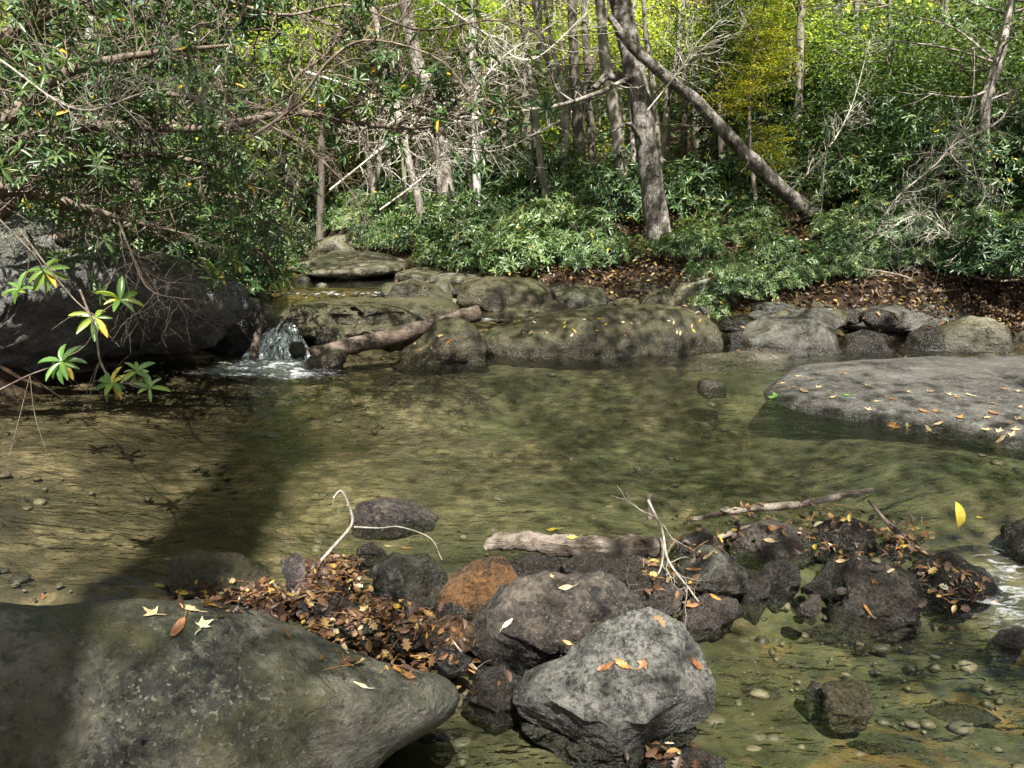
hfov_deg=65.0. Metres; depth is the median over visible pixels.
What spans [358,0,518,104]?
sapling
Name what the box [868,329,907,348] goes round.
boulder
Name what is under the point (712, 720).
stream gravel
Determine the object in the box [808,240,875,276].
rhododendron bush
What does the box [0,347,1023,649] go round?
stream water
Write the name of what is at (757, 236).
rhododendron bush
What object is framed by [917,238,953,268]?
rhododendron bush
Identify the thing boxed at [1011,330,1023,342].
boulder
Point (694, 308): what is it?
boulder
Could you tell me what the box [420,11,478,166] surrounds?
distant tree
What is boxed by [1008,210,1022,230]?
rhododendron bush
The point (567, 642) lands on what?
fallen leaf
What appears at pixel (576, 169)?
rhododendron bush
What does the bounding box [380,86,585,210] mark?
bare branch
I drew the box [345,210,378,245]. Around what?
rhododendron bush
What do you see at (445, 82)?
sapling
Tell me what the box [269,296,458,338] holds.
boulder
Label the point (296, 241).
rhododendron bush
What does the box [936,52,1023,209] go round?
rhododendron bush
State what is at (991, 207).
rhododendron bush
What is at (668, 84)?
bare branch
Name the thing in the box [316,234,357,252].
boulder
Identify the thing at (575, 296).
boulder
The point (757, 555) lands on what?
boulder
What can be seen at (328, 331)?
boulder
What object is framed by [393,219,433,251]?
rhododendron bush
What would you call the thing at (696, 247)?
rhododendron bush
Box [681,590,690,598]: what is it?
boulder
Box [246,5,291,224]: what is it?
slim tree
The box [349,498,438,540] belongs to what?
boulder
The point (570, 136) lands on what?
sapling
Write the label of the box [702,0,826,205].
sapling
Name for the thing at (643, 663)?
fallen leaf
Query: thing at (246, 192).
rhododendron bush
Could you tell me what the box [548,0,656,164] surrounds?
tree
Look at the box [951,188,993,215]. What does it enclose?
rhododendron bush
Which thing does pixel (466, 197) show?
rhododendron bush
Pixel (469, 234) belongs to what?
rhododendron bush
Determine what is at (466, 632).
boulder
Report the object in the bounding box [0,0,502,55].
sky
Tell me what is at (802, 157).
rhododendron bush
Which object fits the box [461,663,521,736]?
boulder
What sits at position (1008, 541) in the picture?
boulder
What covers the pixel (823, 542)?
needle litter
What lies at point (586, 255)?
rhododendron bush
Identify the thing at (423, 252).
rhododendron bush
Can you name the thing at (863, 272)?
rhododendron bush
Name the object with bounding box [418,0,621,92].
bare branch
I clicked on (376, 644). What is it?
boulder
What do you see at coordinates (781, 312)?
boulder
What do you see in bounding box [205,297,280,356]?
boulder
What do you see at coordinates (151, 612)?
fallen leaf
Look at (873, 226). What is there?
rhododendron bush
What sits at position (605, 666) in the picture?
fallen leaf
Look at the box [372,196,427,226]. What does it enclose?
rhododendron bush
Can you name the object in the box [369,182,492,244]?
rhododendron bush
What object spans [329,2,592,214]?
bare branch
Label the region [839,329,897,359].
boulder
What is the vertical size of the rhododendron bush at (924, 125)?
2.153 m
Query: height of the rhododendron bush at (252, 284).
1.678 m
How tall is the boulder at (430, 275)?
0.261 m
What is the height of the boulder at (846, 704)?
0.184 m
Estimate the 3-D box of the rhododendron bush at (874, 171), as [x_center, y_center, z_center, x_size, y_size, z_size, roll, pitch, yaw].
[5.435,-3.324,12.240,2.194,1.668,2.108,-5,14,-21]
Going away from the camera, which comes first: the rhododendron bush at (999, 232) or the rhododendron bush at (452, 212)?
the rhododendron bush at (999, 232)
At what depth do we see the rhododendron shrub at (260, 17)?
6.31 m
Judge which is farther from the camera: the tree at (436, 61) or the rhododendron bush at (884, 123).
the tree at (436, 61)
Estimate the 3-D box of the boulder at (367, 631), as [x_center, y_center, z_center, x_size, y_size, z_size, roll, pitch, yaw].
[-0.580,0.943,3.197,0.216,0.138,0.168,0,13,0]
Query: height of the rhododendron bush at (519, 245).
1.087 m
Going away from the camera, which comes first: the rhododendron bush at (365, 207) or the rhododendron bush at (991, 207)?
the rhododendron bush at (991, 207)
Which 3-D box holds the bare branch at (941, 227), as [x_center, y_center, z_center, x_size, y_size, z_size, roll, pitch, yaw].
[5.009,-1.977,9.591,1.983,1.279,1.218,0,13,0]
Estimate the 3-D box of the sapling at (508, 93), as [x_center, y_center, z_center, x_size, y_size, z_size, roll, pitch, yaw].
[-0.870,-6.951,20.233,5.954,4.476,5.456,9,16,34]
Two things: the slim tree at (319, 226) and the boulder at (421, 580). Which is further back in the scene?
the slim tree at (319, 226)
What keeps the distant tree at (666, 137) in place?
on the ground at (128, 552)
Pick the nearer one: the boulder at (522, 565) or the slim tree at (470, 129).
the boulder at (522, 565)
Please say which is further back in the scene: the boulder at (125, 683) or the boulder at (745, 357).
the boulder at (745, 357)
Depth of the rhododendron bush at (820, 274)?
10.01 m
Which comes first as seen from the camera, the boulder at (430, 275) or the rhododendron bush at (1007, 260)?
the rhododendron bush at (1007, 260)
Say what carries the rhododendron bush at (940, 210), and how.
on the ground at (128, 552)
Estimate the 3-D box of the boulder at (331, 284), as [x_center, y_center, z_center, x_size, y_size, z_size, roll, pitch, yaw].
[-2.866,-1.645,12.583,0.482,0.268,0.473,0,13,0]
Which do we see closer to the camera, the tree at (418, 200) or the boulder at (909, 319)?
the boulder at (909, 319)
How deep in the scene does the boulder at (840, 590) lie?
3.49 m
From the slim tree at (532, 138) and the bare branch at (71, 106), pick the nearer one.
the bare branch at (71, 106)
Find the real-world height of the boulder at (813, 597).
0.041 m
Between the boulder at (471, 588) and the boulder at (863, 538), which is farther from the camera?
the boulder at (863, 538)
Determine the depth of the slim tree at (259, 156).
16.61 m
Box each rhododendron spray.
[0,219,68,303]
[0,344,87,454]
[19,229,143,346]
[52,289,170,425]
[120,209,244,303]
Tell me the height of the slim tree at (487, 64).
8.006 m
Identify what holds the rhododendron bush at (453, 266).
on the ground at (128, 552)
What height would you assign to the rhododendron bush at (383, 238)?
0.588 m
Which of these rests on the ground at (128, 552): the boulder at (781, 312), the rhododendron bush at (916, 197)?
the rhododendron bush at (916, 197)
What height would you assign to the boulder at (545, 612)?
0.478 m
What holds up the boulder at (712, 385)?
in the stream water at (594, 377)
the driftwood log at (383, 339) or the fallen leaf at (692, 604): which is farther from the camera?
the driftwood log at (383, 339)
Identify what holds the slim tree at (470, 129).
on the ground at (128, 552)
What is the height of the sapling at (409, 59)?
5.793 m
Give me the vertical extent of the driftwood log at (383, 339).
0.462 m
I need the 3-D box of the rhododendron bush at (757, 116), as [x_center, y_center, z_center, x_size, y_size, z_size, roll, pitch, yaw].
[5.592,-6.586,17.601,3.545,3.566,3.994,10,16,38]
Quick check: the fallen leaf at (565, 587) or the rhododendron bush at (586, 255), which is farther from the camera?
the rhododendron bush at (586, 255)
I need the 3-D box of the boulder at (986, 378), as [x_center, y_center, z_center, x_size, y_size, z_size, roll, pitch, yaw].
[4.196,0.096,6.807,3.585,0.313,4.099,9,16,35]
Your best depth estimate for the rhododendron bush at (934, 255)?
9.92 m
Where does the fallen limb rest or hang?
attached to the tree at (653, 195)
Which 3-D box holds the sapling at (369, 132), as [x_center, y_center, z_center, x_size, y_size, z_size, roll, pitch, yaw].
[-3.535,-6.933,20.849,6.270,4.369,6.944,0,13,0]
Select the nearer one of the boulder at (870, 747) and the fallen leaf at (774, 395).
the boulder at (870, 747)
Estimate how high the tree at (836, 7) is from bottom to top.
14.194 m
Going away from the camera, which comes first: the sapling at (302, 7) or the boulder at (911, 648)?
the boulder at (911, 648)
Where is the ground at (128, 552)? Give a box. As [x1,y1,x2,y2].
[0,0,1023,767]
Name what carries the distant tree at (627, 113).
on the ground at (128, 552)
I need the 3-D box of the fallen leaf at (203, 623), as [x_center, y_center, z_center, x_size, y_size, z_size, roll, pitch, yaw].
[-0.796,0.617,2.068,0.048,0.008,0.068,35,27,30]
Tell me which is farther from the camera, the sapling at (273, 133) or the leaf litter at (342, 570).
the sapling at (273, 133)
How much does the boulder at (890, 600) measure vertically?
0.419 m
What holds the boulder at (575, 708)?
on the ground at (128, 552)
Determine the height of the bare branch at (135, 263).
1.319 m
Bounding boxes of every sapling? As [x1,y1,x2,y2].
[0,0,193,168]
[47,1,324,150]
[133,0,373,216]
[150,45,334,195]
[170,3,308,116]
[214,0,500,187]
[225,1,427,186]
[231,0,456,198]
[244,100,401,209]
[253,54,466,186]
[315,0,486,153]
[341,14,540,177]
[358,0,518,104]
[365,27,572,172]
[387,0,617,147]
[413,59,636,165]
[446,0,614,138]
[520,0,723,162]
[640,0,842,142]
[672,0,932,114]
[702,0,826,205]
[759,0,1023,151]
[845,0,1023,154]
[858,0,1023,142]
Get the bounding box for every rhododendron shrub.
[0,0,338,214]
[0,0,562,331]
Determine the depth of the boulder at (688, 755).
2.41 m
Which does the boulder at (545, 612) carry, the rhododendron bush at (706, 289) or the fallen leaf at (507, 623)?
the fallen leaf at (507, 623)
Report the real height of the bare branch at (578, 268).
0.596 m
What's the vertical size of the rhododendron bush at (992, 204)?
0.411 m
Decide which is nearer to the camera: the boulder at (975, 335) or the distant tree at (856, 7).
the boulder at (975, 335)
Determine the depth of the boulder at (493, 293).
9.80 m
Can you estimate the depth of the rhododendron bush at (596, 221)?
12.31 m
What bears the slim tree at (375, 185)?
on the ground at (128, 552)
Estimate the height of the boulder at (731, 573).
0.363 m
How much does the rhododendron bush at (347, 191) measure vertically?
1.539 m
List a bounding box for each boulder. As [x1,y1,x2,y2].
[0,212,249,373]
[0,598,459,767]
[163,549,270,599]
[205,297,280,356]
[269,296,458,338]
[279,552,356,628]
[287,255,409,278]
[289,341,308,357]
[290,274,310,286]
[295,276,312,287]
[296,349,346,383]
[309,250,408,279]
[313,278,343,285]
[313,283,328,291]
[314,321,347,345]
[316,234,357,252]
[340,605,391,637]
[347,542,387,579]
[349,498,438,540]
[361,636,381,648]
[366,552,447,613]
[380,282,396,296]
[387,278,451,300]
[388,609,431,652]
[392,317,491,374]
[395,266,491,284]
[418,727,480,743]
[424,614,472,676]
[428,631,450,647]
[429,645,472,675]
[433,555,517,621]
[434,280,453,295]
[434,602,468,619]
[451,285,460,302]
[451,286,459,297]
[456,276,552,317]
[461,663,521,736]
[469,570,644,676]
[482,303,723,369]
[490,305,535,322]
[510,553,568,576]
[512,606,715,767]
[538,300,569,310]
[549,283,568,293]
[552,285,609,308]
[561,552,671,616]
[611,297,639,304]
[630,275,666,293]
[641,288,675,305]
[648,582,683,614]
[648,746,726,767]
[666,528,724,561]
[668,275,741,306]
[668,544,748,607]
[673,351,795,372]
[675,304,707,317]
[677,593,742,641]
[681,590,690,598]
[696,305,710,314]
[697,380,726,398]
[702,296,733,317]
[717,315,750,333]
[721,330,743,352]
[723,518,819,568]
[739,313,850,367]
[739,577,771,624]
[739,683,780,700]
[747,310,769,319]
[750,300,810,314]
[757,558,800,613]
[763,355,1023,456]
[774,310,795,315]
[790,607,816,625]
[797,600,821,618]
[800,580,832,599]
[802,623,854,649]
[803,308,845,329]
[803,680,820,722]
[808,515,882,562]
[808,593,820,601]
[809,300,832,307]
[812,548,871,600]
[819,677,874,732]
[828,562,925,646]
[829,308,848,328]
[834,587,846,594]
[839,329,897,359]
[840,309,861,325]
[844,300,968,332]
[845,739,895,754]
[859,308,900,330]
[864,641,900,653]
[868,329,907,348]
[874,540,904,560]
[895,325,951,356]
[897,640,927,656]
[908,550,1003,618]
[923,702,1001,727]
[936,316,1013,354]
[985,627,1023,670]
[987,518,1023,562]
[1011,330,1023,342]
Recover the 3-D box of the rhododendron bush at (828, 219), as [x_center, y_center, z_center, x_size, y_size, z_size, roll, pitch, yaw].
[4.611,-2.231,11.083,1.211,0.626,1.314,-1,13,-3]
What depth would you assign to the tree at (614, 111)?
13.23 m
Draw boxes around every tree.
[51,6,107,118]
[200,7,267,201]
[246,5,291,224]
[250,31,274,199]
[259,0,328,230]
[276,15,363,196]
[284,4,391,245]
[297,0,377,191]
[315,0,440,222]
[324,0,437,228]
[335,12,409,204]
[345,0,435,190]
[365,0,456,207]
[384,57,429,174]
[410,0,464,160]
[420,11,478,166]
[425,0,522,205]
[439,3,522,191]
[456,0,532,191]
[461,0,578,213]
[463,2,542,139]
[469,0,533,210]
[474,0,561,148]
[488,2,519,155]
[504,0,604,158]
[514,0,535,155]
[526,0,604,174]
[530,0,610,129]
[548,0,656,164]
[551,0,597,176]
[559,0,649,131]
[564,2,599,125]
[564,44,572,148]
[577,1,629,136]
[581,0,642,168]
[592,0,671,252]
[595,0,705,221]
[607,15,826,224]
[626,2,656,121]
[629,0,636,172]
[636,0,686,175]
[638,0,740,164]
[657,0,702,169]
[678,0,727,154]
[679,1,753,161]
[697,0,709,76]
[713,0,758,168]
[720,0,740,86]
[777,0,874,178]
[820,1,842,125]
[842,0,881,48]
[844,0,994,93]
[885,0,1023,214]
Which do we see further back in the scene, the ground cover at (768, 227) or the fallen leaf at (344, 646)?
the ground cover at (768, 227)
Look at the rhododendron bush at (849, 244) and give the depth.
10.28 m
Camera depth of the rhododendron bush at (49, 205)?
8.95 m
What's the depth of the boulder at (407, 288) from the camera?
9.94 m
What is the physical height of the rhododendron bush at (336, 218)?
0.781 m
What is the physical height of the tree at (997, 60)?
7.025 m
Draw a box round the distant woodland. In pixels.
[0,0,1023,194]
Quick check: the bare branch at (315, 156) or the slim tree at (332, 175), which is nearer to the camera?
the bare branch at (315, 156)
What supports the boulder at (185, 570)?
on the ground at (128, 552)
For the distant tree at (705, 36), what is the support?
on the ground at (128, 552)
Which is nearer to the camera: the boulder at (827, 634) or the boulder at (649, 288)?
the boulder at (827, 634)
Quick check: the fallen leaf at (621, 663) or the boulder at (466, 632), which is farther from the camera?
the boulder at (466, 632)
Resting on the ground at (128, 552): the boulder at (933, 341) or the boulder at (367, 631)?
the boulder at (933, 341)
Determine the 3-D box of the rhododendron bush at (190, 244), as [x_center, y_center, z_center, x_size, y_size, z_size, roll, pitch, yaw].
[-4.540,-2.717,9.676,3.043,2.573,2.701,1,13,3]
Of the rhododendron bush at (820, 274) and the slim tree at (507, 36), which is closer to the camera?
the rhododendron bush at (820, 274)
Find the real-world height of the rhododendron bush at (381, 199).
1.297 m
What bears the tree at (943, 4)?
on the ground at (128, 552)
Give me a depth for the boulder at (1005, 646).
3.19 m
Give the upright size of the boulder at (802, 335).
0.614 m
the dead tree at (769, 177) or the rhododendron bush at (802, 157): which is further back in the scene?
the rhododendron bush at (802, 157)
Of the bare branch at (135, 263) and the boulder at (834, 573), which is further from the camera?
the bare branch at (135, 263)
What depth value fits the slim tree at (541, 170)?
14.02 m
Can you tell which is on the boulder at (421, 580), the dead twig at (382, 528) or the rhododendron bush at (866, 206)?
the dead twig at (382, 528)
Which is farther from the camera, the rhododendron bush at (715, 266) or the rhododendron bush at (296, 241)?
the rhododendron bush at (296, 241)
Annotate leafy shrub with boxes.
[671,206,731,238]
[728,201,788,232]
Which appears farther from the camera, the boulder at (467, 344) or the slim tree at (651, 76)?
the slim tree at (651, 76)
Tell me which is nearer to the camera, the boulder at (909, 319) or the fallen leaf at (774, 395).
the fallen leaf at (774, 395)
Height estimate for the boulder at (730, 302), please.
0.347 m
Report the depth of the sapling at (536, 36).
20.36 m
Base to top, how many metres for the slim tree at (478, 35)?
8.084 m
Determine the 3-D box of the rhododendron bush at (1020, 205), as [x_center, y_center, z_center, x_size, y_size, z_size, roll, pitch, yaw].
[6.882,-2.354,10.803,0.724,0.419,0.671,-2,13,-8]
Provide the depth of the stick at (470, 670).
3.02 m
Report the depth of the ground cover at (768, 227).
11.74 m
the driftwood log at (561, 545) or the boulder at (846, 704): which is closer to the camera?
the boulder at (846, 704)
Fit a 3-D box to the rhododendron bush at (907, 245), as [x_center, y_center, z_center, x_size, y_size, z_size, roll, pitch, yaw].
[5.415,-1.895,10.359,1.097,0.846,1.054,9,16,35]
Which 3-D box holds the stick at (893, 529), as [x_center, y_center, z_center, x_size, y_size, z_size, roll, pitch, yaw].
[1.939,0.760,3.806,0.067,0.297,0.556,-9,16,-34]
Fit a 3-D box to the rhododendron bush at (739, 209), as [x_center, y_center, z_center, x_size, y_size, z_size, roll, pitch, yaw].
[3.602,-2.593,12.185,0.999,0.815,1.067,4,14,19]
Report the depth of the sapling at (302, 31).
15.82 m
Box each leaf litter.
[168,551,470,678]
[244,251,995,363]
[448,639,710,767]
[477,181,1023,338]
[640,497,991,627]
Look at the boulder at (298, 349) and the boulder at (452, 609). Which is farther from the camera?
the boulder at (298, 349)
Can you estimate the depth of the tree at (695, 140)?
19.84 m
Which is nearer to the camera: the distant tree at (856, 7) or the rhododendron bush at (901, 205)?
the rhododendron bush at (901, 205)
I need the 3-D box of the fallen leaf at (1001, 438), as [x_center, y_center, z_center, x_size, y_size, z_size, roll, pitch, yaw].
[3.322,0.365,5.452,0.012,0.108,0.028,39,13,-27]
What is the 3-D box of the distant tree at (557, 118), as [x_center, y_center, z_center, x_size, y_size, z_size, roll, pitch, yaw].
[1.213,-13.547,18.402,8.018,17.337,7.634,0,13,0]
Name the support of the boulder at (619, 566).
on the ground at (128, 552)
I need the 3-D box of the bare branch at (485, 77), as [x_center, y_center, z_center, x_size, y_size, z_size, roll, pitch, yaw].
[-0.595,-2.477,6.789,2.543,1.297,1.327,0,13,0]
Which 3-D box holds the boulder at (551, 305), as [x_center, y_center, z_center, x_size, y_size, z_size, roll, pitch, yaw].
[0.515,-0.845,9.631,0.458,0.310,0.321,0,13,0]
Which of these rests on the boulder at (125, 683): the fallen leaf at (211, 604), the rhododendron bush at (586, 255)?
the fallen leaf at (211, 604)
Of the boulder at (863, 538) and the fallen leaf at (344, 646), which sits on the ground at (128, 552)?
the boulder at (863, 538)
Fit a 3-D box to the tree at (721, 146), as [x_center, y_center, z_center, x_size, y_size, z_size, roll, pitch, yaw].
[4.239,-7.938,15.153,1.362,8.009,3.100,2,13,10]
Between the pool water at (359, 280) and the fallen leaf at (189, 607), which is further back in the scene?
the pool water at (359, 280)
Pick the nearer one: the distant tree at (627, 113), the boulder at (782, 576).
the boulder at (782, 576)
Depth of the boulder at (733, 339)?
8.93 m
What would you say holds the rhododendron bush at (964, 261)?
on the ground at (128, 552)
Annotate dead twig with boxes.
[320,488,353,562]
[354,526,441,559]
[451,640,489,669]
[614,486,733,623]
[627,544,677,584]
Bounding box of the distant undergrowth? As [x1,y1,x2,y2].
[6,0,1023,215]
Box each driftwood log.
[310,305,481,355]
[483,529,664,558]
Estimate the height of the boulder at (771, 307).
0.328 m
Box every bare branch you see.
[0,1,327,249]
[91,172,233,362]
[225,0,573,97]
[229,0,498,165]
[261,100,378,284]
[280,4,460,174]
[295,11,580,169]
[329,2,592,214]
[330,0,442,120]
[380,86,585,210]
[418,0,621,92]
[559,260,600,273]
[640,0,753,110]
[755,14,904,208]
[807,109,844,234]
[831,247,969,291]
[846,166,1011,263]
[876,22,1014,235]
[885,73,1023,229]
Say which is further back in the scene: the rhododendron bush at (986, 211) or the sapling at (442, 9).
the sapling at (442, 9)
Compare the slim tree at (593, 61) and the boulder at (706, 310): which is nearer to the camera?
the boulder at (706, 310)
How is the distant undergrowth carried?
on the ground at (128, 552)
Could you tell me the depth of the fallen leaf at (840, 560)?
3.62 m
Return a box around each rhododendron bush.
[0,13,224,182]
[0,43,157,220]
[4,95,255,257]
[124,111,287,249]
[146,192,312,296]
[192,225,276,282]
[201,119,316,229]
[222,192,330,264]
[304,194,330,219]
[305,181,345,215]
[306,182,357,210]
[312,202,341,223]
[322,201,365,233]
[327,166,423,208]
[329,186,379,213]
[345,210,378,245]
[348,186,397,216]
[351,176,436,225]
[352,221,392,250]
[363,227,406,253]
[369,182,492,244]
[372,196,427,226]
[383,197,459,245]
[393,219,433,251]
[407,236,450,263]
[409,119,551,203]
[418,215,514,272]
[433,178,529,231]
[434,242,485,272]
[450,204,543,256]
[456,211,580,276]
[485,188,591,241]
[486,129,594,207]
[542,221,642,271]
[550,147,613,207]
[550,200,633,244]
[553,138,686,221]
[640,221,736,262]
[661,141,746,218]
[674,252,736,284]
[676,284,736,319]
[686,33,841,164]
[687,275,727,297]
[701,117,799,199]
[705,266,769,296]
[706,217,760,244]
[713,248,769,283]
[720,190,782,229]
[728,226,824,271]
[730,96,860,192]
[730,263,779,300]
[732,272,778,302]
[740,229,776,248]
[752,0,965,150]
[766,256,812,293]
[782,30,946,180]
[784,258,831,284]
[795,200,881,238]
[801,111,931,201]
[804,218,884,263]
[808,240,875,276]
[812,61,1003,207]
[819,207,915,254]
[824,246,886,281]
[832,208,884,237]
[835,184,898,223]
[854,186,938,203]
[858,199,949,245]
[859,36,1023,207]
[872,237,912,270]
[874,194,915,210]
[893,204,954,254]
[901,240,967,271]
[904,207,978,245]
[905,196,948,210]
[908,201,986,248]
[911,188,1023,283]
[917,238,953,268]
[919,194,960,219]
[930,198,1016,248]
[930,209,957,222]
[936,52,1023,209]
[940,239,993,273]
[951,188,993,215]
[954,198,1018,211]
[964,105,1023,207]
[976,219,1023,266]
[977,199,1000,212]
[1001,197,1023,220]
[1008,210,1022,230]
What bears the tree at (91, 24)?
on the ground at (128, 552)
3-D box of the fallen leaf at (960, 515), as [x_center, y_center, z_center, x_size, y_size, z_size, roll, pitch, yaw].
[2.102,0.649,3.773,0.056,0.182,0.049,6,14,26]
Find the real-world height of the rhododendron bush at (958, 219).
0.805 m
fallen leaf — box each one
[143,606,166,615]
[155,583,164,586]
[170,608,186,635]
[175,590,192,594]
[179,603,207,611]
[195,616,212,633]
[206,601,226,607]
[342,643,348,653]
[354,681,372,688]
[392,663,406,675]
[402,669,416,683]
[500,618,512,630]
[559,583,577,589]
[562,640,573,644]
[596,659,616,670]
[615,659,631,668]
[637,652,646,669]
[686,603,701,606]
[690,657,706,669]
[763,538,779,542]
[767,392,778,398]
[835,559,847,562]
[882,422,900,427]
[955,501,965,542]
[995,433,1006,442]
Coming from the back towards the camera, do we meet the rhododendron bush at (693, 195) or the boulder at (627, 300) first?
the rhododendron bush at (693, 195)
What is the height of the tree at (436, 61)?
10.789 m
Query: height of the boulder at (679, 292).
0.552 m
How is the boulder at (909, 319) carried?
on the ground at (128, 552)
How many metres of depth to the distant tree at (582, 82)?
28.24 m
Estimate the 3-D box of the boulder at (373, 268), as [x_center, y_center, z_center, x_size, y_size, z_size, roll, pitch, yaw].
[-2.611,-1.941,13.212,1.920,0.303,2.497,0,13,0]
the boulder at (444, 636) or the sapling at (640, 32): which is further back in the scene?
the sapling at (640, 32)
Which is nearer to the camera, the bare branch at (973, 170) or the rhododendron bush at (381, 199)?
the bare branch at (973, 170)
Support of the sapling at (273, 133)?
on the ground at (128, 552)
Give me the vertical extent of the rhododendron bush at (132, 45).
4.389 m
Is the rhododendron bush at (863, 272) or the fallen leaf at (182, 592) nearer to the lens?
the fallen leaf at (182, 592)
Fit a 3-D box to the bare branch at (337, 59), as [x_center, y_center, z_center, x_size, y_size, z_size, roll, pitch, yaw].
[-1.270,-2.465,6.638,1.836,1.463,1.012,0,13,0]
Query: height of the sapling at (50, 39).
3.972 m
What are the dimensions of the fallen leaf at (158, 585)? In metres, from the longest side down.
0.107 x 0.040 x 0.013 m
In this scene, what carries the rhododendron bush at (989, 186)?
on the ground at (128, 552)
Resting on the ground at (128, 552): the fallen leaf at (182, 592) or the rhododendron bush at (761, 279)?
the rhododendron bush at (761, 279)
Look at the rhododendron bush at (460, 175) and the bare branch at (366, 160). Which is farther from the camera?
the rhododendron bush at (460, 175)
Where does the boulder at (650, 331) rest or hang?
on the ground at (128, 552)
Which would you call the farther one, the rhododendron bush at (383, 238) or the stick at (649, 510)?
the rhododendron bush at (383, 238)
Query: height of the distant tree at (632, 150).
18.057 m
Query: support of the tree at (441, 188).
on the ground at (128, 552)
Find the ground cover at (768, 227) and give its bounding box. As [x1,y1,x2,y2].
[421,158,1023,260]
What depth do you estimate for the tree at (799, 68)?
14.02 m
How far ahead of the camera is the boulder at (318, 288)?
11.37 m
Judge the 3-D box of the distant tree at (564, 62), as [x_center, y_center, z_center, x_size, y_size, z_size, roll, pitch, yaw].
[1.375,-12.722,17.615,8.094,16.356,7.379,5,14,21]
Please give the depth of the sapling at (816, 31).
15.22 m
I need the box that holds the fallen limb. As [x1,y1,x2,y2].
[465,61,652,138]
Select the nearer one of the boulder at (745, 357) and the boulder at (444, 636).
the boulder at (444, 636)
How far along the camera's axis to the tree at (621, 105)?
24.55 m
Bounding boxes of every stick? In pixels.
[249,296,264,358]
[261,589,324,612]
[410,654,474,673]
[647,494,652,519]
[689,488,873,521]
[717,525,749,538]
[867,500,933,557]
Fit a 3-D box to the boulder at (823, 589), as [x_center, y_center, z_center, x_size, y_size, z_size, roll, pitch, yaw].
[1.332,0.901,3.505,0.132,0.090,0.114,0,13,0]
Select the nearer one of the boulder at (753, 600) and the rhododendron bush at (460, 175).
the boulder at (753, 600)
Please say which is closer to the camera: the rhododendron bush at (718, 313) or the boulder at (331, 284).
the rhododendron bush at (718, 313)
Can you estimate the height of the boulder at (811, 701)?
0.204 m
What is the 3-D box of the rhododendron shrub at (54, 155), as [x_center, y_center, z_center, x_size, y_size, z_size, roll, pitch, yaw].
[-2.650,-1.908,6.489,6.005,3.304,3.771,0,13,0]
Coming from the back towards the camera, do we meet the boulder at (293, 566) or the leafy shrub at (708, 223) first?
the leafy shrub at (708, 223)
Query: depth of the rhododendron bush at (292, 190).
18.03 m
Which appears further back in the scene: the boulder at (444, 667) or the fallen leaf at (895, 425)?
the fallen leaf at (895, 425)
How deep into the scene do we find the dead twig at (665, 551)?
3.52 m
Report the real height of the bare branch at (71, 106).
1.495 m
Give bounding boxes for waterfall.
[241,323,309,362]
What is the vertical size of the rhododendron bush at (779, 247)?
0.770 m
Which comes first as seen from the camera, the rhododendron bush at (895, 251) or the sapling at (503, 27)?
the rhododendron bush at (895, 251)
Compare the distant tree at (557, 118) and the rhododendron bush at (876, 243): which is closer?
the rhododendron bush at (876, 243)
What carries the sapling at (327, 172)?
on the ground at (128, 552)
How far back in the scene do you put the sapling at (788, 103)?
15.53 m
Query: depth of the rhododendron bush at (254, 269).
11.51 m
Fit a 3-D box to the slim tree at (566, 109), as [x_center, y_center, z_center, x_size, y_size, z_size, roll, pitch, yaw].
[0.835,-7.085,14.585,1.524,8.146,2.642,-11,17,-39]
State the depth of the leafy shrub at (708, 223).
11.87 m
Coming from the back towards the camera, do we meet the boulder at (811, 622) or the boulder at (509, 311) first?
the boulder at (509, 311)
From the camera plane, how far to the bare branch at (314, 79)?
5.09 m
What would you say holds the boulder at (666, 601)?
in the stream water at (594, 377)
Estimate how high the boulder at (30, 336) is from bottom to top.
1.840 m
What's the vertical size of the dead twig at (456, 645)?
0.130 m
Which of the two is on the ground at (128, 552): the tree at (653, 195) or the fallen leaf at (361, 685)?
the tree at (653, 195)
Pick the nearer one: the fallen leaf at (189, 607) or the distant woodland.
the fallen leaf at (189, 607)
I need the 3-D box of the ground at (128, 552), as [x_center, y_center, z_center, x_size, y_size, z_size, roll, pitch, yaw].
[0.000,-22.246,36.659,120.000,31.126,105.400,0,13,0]
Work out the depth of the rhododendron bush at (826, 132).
13.58 m
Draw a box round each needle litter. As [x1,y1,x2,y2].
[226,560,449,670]
[636,502,992,600]
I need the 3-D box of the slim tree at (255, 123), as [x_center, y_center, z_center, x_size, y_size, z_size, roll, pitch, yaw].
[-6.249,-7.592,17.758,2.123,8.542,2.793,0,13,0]
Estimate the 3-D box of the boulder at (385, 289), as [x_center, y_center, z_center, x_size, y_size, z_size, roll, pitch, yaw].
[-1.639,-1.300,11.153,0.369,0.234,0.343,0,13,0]
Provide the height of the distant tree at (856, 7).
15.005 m
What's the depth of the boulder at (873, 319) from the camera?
9.02 m
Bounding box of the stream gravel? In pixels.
[0,360,1023,767]
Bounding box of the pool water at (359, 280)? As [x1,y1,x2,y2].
[260,220,904,346]

